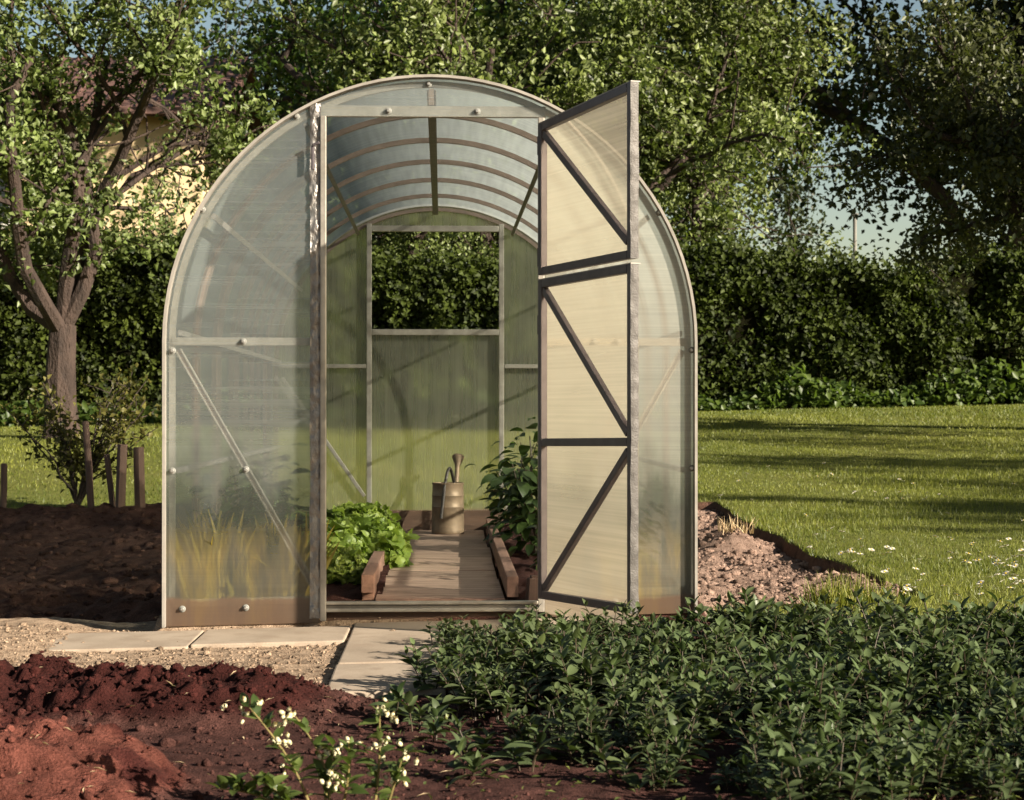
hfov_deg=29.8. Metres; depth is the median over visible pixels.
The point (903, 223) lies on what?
sky
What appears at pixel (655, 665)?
perennial clump
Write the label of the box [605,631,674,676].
perennial clump
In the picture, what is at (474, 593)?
floor board
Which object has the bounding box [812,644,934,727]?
perennial clump
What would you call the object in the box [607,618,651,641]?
perennial clump
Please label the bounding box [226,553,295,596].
onion tuft
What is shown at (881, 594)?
grass tuft
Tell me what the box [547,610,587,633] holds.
perennial clump
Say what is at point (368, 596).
edging timber
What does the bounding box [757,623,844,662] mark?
perennial clump
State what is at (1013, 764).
perennial clump
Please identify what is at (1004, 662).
perennial clump
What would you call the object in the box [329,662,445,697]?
paving slab
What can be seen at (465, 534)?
floor board
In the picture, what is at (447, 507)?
watering can
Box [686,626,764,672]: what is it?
perennial clump
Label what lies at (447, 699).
young shoot
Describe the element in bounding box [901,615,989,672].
perennial clump
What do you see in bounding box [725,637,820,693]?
perennial clump
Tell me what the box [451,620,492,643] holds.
perennial clump
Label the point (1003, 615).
perennial clump
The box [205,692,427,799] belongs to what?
flowering plant
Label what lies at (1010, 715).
perennial clump
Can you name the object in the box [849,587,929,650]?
perennial clump
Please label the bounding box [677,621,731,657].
perennial clump
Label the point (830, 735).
perennial clump
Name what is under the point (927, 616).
perennial clump
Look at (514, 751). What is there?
young shoot
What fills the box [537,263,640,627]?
door
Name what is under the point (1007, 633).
perennial clump
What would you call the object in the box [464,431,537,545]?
tomato plant
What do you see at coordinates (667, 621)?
perennial clump
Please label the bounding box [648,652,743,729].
perennial clump
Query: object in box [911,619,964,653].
perennial clump
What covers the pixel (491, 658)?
perennial clump
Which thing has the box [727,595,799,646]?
perennial clump
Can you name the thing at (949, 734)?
perennial clump
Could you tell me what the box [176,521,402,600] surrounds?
bed soil
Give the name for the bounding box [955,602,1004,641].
perennial clump
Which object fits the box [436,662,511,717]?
perennial clump
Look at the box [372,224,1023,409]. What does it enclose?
hedge
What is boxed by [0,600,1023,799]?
garden soil
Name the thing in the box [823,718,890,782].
perennial clump
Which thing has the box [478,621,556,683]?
perennial clump
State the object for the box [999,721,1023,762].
perennial clump
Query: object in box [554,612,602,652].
perennial clump
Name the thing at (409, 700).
young shoot
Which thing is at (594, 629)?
perennial clump
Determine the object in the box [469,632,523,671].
perennial clump
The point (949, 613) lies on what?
perennial clump
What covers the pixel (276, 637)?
paving slab
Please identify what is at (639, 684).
perennial clump
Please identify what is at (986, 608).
perennial clump
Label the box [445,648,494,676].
perennial clump
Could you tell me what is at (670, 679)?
perennial clump
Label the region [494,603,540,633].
perennial clump
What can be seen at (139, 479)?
stake
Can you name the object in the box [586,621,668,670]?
perennial clump
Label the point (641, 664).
perennial clump
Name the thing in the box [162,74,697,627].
greenhouse
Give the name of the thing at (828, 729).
perennial clump
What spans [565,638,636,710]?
perennial clump
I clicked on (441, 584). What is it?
floor board
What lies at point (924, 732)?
perennial clump
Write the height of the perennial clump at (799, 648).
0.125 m
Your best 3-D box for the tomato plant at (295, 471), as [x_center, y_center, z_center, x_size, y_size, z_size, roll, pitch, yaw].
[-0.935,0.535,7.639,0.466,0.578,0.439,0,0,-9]
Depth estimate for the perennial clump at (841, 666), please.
4.83 m
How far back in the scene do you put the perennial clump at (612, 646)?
5.34 m
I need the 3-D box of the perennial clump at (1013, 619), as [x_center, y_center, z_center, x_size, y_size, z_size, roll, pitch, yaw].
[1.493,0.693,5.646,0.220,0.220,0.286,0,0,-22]
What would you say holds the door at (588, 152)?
in the greenhouse
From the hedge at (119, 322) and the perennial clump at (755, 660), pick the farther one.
the hedge at (119, 322)
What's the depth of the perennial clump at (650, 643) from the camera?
5.86 m
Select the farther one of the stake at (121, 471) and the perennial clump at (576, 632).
the stake at (121, 471)
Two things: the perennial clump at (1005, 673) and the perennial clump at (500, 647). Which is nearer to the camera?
the perennial clump at (1005, 673)
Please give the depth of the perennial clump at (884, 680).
4.96 m
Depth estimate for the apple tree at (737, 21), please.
26.67 m
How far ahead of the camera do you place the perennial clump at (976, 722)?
4.31 m
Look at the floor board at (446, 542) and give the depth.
10.51 m
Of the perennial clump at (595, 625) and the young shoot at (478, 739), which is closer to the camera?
the young shoot at (478, 739)
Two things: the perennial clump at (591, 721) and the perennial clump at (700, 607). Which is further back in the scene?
the perennial clump at (700, 607)
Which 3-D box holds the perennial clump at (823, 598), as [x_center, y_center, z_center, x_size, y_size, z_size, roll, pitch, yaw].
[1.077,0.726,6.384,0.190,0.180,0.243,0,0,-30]
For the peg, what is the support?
on the garden soil at (76, 775)
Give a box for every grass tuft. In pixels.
[788,580,841,606]
[790,570,848,608]
[814,572,863,606]
[829,578,870,607]
[834,567,886,602]
[863,578,909,603]
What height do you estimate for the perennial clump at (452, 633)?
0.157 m
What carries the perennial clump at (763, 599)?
on the garden soil at (76, 775)
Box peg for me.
[525,575,537,599]
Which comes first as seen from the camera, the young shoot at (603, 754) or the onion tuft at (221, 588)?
the young shoot at (603, 754)
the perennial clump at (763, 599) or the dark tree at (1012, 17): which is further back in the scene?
the dark tree at (1012, 17)
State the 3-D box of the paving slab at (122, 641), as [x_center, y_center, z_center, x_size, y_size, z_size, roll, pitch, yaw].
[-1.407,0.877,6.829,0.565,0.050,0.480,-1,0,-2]
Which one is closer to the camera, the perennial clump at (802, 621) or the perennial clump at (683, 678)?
the perennial clump at (683, 678)
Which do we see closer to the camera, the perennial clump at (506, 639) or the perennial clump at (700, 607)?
the perennial clump at (506, 639)
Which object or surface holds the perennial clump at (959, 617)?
on the garden soil at (76, 775)
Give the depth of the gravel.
6.47 m
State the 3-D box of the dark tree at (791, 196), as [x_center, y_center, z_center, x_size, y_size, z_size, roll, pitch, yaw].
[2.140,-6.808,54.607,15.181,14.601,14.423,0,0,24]
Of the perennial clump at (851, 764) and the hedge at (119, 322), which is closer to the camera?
the perennial clump at (851, 764)
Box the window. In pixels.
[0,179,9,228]
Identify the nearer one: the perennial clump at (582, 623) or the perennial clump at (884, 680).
the perennial clump at (884, 680)
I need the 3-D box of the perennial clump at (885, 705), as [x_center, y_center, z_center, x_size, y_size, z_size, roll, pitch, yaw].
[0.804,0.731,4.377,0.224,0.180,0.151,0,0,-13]
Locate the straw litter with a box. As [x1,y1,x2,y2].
[17,666,686,799]
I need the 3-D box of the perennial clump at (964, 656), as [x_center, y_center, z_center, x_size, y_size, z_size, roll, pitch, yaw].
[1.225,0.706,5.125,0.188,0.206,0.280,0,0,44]
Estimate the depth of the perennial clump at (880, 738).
3.86 m
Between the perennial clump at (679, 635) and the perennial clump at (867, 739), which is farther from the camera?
the perennial clump at (679, 635)
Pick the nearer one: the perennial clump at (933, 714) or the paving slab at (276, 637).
the perennial clump at (933, 714)
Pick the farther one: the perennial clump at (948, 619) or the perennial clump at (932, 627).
the perennial clump at (948, 619)
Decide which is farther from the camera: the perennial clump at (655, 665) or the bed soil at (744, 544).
the bed soil at (744, 544)
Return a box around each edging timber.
[361,550,384,592]
[362,581,378,599]
[486,519,517,596]
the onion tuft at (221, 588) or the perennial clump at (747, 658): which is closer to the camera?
the perennial clump at (747, 658)
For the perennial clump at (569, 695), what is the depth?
4.66 m
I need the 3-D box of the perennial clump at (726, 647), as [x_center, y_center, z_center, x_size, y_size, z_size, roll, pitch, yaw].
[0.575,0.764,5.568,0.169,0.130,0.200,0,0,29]
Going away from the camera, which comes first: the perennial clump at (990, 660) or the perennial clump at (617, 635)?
the perennial clump at (990, 660)
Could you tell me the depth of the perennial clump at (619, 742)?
4.35 m
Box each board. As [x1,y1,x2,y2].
[375,589,503,600]
[376,598,504,600]
[384,579,500,589]
[386,571,496,579]
[389,557,494,570]
[405,530,484,538]
[406,538,486,547]
[410,547,491,558]
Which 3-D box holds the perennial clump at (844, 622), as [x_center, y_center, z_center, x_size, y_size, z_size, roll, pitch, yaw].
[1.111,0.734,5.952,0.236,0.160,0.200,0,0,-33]
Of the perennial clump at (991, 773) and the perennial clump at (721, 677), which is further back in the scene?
the perennial clump at (721, 677)
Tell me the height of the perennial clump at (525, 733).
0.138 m
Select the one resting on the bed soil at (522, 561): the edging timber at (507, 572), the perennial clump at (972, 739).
the edging timber at (507, 572)
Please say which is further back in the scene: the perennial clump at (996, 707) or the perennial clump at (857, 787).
the perennial clump at (996, 707)
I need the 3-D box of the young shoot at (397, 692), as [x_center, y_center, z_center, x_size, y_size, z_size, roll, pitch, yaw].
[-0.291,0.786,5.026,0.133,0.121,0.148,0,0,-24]
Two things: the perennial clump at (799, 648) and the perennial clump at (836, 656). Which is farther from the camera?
the perennial clump at (799, 648)
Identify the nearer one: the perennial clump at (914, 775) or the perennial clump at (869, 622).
the perennial clump at (914, 775)
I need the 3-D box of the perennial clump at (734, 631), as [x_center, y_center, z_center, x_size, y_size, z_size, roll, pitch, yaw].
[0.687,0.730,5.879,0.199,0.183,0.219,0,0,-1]
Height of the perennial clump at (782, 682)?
0.243 m
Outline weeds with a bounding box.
[371,700,1023,799]
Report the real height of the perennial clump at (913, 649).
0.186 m
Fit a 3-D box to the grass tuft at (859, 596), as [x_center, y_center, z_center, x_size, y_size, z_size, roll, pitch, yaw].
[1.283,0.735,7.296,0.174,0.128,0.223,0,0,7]
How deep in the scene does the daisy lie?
8.05 m
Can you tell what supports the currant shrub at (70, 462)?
on the lawn at (792, 549)
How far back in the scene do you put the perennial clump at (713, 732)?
4.32 m
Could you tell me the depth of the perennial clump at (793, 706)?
4.36 m
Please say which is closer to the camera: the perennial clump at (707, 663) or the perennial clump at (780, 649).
the perennial clump at (707, 663)
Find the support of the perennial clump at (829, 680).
on the garden soil at (76, 775)
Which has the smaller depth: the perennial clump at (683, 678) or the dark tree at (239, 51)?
the perennial clump at (683, 678)
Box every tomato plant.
[187,472,280,503]
[201,441,308,505]
[238,462,334,534]
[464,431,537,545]
[480,417,537,564]
[527,523,537,569]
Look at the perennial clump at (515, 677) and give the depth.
5.08 m
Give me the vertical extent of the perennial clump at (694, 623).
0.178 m
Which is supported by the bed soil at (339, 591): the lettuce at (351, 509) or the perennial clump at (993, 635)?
the lettuce at (351, 509)
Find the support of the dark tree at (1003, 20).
on the lawn at (792, 549)
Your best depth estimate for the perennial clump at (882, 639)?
5.23 m
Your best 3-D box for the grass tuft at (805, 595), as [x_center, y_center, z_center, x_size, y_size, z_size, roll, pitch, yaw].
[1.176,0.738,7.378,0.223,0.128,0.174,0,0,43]
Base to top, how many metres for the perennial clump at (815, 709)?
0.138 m
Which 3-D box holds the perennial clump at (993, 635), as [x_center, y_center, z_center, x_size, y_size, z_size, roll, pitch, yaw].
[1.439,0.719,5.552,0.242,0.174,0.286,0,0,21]
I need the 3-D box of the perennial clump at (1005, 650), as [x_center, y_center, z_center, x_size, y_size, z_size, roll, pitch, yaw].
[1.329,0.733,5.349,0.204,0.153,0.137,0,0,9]
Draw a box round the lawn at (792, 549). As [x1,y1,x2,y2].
[0,405,1023,632]
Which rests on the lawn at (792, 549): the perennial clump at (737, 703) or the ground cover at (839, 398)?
the ground cover at (839, 398)
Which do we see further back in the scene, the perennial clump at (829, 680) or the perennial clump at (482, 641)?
the perennial clump at (482, 641)
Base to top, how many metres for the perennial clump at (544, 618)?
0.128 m
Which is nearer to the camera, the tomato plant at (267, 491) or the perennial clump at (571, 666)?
the perennial clump at (571, 666)
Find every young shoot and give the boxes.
[369,680,406,717]
[395,691,441,730]
[410,698,452,741]
[422,674,478,717]
[442,711,501,755]
[444,731,502,784]
[488,720,560,772]
[545,704,608,767]
[585,735,645,787]
[643,711,707,773]
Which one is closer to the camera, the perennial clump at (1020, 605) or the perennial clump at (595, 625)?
the perennial clump at (1020, 605)
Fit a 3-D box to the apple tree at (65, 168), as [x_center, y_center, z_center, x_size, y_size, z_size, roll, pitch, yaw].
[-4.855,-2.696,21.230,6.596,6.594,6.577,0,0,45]
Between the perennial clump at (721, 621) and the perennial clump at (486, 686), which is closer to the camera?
the perennial clump at (486, 686)
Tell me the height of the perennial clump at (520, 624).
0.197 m
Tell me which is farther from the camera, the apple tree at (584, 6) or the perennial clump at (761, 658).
the apple tree at (584, 6)
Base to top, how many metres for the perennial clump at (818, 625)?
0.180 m
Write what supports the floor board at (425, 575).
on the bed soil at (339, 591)
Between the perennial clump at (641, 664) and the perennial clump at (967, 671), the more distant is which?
the perennial clump at (641, 664)
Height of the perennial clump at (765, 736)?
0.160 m
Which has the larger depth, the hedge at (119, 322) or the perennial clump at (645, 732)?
the hedge at (119, 322)
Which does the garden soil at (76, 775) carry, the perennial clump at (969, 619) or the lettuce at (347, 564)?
the perennial clump at (969, 619)
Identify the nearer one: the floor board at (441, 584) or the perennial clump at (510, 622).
the perennial clump at (510, 622)
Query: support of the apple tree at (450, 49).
on the lawn at (792, 549)
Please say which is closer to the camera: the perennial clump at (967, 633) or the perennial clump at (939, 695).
the perennial clump at (939, 695)
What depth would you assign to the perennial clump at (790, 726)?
4.25 m
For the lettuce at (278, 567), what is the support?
on the bed soil at (339, 591)
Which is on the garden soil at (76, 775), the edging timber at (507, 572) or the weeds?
the weeds
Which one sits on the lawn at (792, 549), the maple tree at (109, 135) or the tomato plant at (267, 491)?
the maple tree at (109, 135)
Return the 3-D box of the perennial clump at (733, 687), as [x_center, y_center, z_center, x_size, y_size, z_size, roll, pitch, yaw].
[0.434,0.733,4.563,0.257,0.172,0.194,0,0,-4]
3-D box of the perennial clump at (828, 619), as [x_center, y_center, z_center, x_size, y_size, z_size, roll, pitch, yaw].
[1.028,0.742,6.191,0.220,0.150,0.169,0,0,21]
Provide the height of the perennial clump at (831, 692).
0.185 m
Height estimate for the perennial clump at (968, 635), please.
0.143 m
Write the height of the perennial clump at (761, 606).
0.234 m
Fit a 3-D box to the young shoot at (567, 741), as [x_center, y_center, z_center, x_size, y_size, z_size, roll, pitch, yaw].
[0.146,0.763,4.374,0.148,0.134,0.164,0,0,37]
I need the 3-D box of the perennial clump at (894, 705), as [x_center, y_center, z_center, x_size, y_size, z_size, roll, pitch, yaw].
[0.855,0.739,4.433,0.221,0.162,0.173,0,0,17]
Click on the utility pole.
(855, 233)
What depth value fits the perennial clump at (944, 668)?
4.96 m
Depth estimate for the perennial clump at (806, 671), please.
5.11 m
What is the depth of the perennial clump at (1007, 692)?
4.48 m
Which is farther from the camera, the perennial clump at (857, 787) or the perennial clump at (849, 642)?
the perennial clump at (849, 642)
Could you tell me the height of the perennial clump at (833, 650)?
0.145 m
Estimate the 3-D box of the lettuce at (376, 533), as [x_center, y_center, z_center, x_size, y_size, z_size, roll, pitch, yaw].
[-0.696,0.686,8.942,0.483,0.323,0.494,0,0,13]
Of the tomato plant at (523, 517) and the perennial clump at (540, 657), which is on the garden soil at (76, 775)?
the perennial clump at (540, 657)
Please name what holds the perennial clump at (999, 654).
on the garden soil at (76, 775)
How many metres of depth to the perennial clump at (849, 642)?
5.14 m
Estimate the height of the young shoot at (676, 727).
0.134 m
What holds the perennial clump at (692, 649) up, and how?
on the garden soil at (76, 775)
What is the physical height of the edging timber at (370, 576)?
0.080 m
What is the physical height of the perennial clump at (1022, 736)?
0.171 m
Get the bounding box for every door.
[537,80,640,275]
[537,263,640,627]
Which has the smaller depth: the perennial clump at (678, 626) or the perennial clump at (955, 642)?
the perennial clump at (955, 642)
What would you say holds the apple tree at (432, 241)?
on the lawn at (792, 549)
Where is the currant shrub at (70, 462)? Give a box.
[0,363,161,504]
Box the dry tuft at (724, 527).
[716,513,758,533]
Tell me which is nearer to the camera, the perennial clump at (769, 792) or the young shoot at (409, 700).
the perennial clump at (769, 792)
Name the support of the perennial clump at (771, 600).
on the garden soil at (76, 775)
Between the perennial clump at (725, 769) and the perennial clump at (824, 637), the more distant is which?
the perennial clump at (824, 637)
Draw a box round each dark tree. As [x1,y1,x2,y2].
[38,0,534,257]
[521,2,863,261]
[552,0,1023,255]
[918,0,1023,207]
[941,1,1019,112]
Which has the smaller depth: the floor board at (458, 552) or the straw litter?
the straw litter
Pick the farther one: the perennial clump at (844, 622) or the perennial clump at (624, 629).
the perennial clump at (624, 629)
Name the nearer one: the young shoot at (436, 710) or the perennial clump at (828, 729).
the perennial clump at (828, 729)
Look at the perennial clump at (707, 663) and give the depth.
5.22 m
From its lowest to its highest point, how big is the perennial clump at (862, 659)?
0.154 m
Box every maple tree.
[0,6,136,215]
[151,0,912,246]
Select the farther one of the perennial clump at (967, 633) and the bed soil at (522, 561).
the bed soil at (522, 561)
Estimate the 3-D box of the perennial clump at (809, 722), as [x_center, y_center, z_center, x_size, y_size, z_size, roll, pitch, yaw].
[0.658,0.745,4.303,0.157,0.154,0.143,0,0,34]
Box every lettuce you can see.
[231,520,339,595]
[326,501,419,552]
[326,517,368,559]
[326,542,368,584]
[337,514,413,568]
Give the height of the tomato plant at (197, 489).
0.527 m
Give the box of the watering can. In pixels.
[431,453,463,533]
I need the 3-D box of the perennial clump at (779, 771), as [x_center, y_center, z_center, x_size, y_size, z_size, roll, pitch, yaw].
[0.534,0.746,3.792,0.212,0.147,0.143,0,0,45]
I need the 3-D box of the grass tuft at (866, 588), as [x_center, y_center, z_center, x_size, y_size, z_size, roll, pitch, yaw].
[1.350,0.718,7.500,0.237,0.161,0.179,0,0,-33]
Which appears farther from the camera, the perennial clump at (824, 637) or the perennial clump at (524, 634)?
the perennial clump at (524, 634)
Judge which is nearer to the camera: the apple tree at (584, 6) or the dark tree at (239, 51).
the apple tree at (584, 6)
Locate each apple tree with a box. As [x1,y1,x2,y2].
[0,0,291,438]
[112,36,518,275]
[242,0,905,257]
[478,0,883,251]
[500,0,866,262]
[805,0,1023,306]
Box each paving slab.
[44,630,203,652]
[191,626,350,647]
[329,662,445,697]
[338,635,444,663]
[350,618,579,636]
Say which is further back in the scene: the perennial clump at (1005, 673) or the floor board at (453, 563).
the floor board at (453, 563)
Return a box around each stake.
[0,463,6,507]
[82,421,93,507]
[104,454,114,506]
[115,444,126,507]
[133,447,144,507]
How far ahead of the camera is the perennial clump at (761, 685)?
4.89 m
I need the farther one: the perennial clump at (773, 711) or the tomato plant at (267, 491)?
the tomato plant at (267, 491)
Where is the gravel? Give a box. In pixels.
[0,616,401,684]
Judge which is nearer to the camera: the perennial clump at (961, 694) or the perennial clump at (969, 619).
the perennial clump at (961, 694)
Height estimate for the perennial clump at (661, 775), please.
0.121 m
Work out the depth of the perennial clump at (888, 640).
5.31 m
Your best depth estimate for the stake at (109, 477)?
13.02 m
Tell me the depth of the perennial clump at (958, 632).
5.81 m
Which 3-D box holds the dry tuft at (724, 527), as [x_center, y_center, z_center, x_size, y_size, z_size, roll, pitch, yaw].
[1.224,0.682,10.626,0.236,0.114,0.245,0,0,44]
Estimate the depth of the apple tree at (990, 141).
18.96 m
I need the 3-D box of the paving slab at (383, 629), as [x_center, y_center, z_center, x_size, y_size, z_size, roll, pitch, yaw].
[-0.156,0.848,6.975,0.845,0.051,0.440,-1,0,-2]
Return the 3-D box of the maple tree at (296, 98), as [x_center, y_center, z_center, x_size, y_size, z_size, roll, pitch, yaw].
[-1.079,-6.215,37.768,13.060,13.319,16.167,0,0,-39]
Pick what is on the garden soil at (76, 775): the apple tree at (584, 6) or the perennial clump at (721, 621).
the perennial clump at (721, 621)
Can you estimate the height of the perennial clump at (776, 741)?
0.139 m
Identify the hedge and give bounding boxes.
[0,210,276,425]
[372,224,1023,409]
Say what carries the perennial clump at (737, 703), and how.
on the garden soil at (76, 775)
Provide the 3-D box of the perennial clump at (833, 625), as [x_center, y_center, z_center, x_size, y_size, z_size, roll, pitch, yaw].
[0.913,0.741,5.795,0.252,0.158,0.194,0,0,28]
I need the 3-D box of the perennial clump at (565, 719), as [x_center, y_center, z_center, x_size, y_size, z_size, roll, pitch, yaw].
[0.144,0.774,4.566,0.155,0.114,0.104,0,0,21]
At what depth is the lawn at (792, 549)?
14.91 m
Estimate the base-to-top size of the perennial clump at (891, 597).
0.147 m
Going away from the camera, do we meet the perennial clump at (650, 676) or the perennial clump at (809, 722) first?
the perennial clump at (809, 722)
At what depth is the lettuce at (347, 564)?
8.03 m
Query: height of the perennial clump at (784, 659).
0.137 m
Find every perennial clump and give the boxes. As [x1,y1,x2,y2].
[393,637,480,691]
[418,614,467,644]
[421,634,499,694]
[429,622,492,661]
[436,619,487,655]
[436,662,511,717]
[444,661,527,720]
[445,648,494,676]
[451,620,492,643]
[454,654,515,703]
[464,623,511,646]
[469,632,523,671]
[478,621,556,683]
[493,659,568,712]
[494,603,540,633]
[500,620,579,679]
[501,608,572,655]
[501,697,572,757]
[506,603,558,642]
[509,624,571,659]
[513,637,602,700]
[516,614,598,695]
[520,678,607,736]
[531,615,573,642]
[533,625,603,706]
[538,635,615,676]
[542,633,630,708]
[542,700,606,744]
[544,690,623,763]
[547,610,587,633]
[549,615,608,647]
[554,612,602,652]
[557,615,599,635]
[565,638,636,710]
[570,657,684,738]
[580,598,643,643]
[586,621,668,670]
[594,717,662,761]
[599,664,655,722]
[600,614,649,640]
[602,626,647,660]
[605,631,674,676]
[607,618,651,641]
[616,650,689,706]
[616,674,652,701]
[617,698,709,766]
[619,637,671,660]
[623,699,692,742]
[626,619,704,672]
[628,661,679,696]
[629,626,689,653]
[630,732,688,790]
[634,610,705,648]
[637,639,698,711]
[638,697,722,759]
[639,612,689,654]
[644,672,746,743]
[645,610,690,653]
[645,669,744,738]
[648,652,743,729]
[658,640,713,666]
[668,597,740,646]
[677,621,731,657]
[678,672,731,712]
[685,638,729,681]
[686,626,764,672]
[687,585,749,642]
[689,648,765,700]
[689,658,728,691]
[691,610,762,661]
[702,607,767,657]
[710,745,763,790]
[713,669,788,728]
[719,659,795,716]
[724,735,841,799]
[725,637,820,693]
[725,703,816,773]
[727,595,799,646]
[729,587,816,653]
[730,705,795,755]
[735,692,801,759]
[737,638,771,678]
[737,640,802,680]
[737,728,837,786]
[740,593,796,614]
[740,593,805,638]
[746,717,817,752]
[746,766,847,799]
[755,670,793,722]
[756,631,818,667]
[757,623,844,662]
[759,649,866,735]
[761,657,824,690]
[765,677,832,713]
[768,700,842,744]
[770,601,845,645]
[776,623,846,660]
[778,654,849,710]
[778,727,881,799]
[779,693,859,745]
[785,685,844,728]
[786,636,829,660]
[786,720,881,785]
[787,649,847,671]
[794,655,847,677]
[798,617,899,702]
[801,597,857,640]
[806,609,866,653]
[807,605,860,633]
[810,723,876,754]
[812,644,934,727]
[817,592,873,631]
[817,619,886,662]
[818,682,906,751]
[820,653,870,718]
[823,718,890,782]
[830,646,880,684]
[833,664,928,719]
[836,608,886,638]
[839,688,931,742]
[840,618,922,651]
[842,747,892,794]
[846,649,924,689]
[848,714,970,799]
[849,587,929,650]
[855,613,933,642]
[855,630,922,665]
[856,587,917,631]
[859,740,935,799]
[866,615,961,675]
[867,669,901,702]
[871,712,963,783]
[876,635,958,692]
[878,635,942,703]
[886,594,908,616]
[886,637,961,696]
[887,718,955,772]
[891,715,976,765]
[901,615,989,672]
[901,621,965,643]
[907,693,963,731]
[908,661,1000,719]
[910,591,1006,634]
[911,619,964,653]
[916,614,986,641]
[917,601,975,623]
[919,739,995,796]
[929,624,1014,703]
[935,625,982,647]
[937,610,987,641]
[938,654,1001,710]
[938,699,998,757]
[947,632,1022,656]
[948,685,1023,740]
[951,745,1023,797]
[953,666,1023,731]
[954,637,1023,673]
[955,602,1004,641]
[958,607,1021,648]
[962,720,1010,765]
[962,744,1023,799]
[966,603,1012,626]
[971,664,1023,716]
[971,679,1023,748]
[974,698,1023,754]
[978,615,1023,674]
[979,651,1023,695]
[981,715,1023,758]
[982,637,1021,660]
[987,603,1023,639]
[987,664,1023,716]
[988,595,1023,668]
[991,621,1023,675]
[994,653,1021,678]
[995,664,1023,703]
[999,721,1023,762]
[1003,708,1023,770]
[1005,649,1023,684]
[1008,603,1021,624]
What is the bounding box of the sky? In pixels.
[0,0,1009,272]
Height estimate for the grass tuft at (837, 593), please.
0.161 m
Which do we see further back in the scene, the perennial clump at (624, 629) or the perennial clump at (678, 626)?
the perennial clump at (624, 629)
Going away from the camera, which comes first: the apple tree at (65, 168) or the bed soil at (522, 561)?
the bed soil at (522, 561)
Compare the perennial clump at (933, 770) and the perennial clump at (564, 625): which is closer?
the perennial clump at (933, 770)
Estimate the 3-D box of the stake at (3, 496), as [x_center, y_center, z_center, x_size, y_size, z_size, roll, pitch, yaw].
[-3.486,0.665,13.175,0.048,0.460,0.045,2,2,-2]
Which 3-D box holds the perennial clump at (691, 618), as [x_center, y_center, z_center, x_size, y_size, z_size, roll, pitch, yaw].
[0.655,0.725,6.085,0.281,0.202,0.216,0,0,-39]
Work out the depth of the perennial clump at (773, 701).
4.69 m
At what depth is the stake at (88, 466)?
13.14 m
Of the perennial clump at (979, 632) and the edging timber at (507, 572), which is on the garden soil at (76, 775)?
the perennial clump at (979, 632)
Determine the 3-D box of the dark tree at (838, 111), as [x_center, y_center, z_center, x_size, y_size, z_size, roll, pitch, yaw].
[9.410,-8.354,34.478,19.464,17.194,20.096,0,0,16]
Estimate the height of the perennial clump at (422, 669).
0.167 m
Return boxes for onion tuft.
[176,537,244,597]
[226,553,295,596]
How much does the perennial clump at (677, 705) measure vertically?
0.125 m
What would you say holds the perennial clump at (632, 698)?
on the garden soil at (76, 775)
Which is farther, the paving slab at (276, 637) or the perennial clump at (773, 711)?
the paving slab at (276, 637)
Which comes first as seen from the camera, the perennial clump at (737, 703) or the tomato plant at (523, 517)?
the perennial clump at (737, 703)
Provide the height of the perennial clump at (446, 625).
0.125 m
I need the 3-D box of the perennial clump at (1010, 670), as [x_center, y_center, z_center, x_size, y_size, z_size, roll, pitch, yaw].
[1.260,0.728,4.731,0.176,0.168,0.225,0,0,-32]
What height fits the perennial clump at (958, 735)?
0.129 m
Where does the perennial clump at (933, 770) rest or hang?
on the garden soil at (76, 775)
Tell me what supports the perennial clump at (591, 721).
on the garden soil at (76, 775)
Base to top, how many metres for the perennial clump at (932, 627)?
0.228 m
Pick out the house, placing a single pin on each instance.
(151, 111)
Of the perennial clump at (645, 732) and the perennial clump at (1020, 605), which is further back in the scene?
the perennial clump at (1020, 605)
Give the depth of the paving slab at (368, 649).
6.35 m
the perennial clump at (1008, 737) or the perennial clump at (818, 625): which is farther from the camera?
the perennial clump at (818, 625)
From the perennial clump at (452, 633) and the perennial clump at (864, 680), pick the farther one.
the perennial clump at (452, 633)
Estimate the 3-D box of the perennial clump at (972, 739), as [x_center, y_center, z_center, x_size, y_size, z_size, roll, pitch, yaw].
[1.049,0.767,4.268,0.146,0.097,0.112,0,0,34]
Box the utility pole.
[853,213,857,254]
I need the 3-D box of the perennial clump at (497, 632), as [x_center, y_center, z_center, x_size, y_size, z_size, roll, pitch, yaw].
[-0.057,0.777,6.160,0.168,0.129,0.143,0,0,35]
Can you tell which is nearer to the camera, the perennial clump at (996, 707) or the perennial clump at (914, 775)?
the perennial clump at (914, 775)
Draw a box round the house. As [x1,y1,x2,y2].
[0,55,264,244]
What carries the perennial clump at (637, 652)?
on the garden soil at (76, 775)
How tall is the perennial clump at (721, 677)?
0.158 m
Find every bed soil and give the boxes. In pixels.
[0,499,214,622]
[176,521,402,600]
[485,523,537,599]
[698,510,897,615]
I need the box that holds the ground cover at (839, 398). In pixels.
[0,356,1023,426]
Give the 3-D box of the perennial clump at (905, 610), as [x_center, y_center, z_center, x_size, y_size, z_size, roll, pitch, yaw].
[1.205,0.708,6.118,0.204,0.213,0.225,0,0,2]
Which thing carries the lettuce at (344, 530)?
on the bed soil at (339, 591)

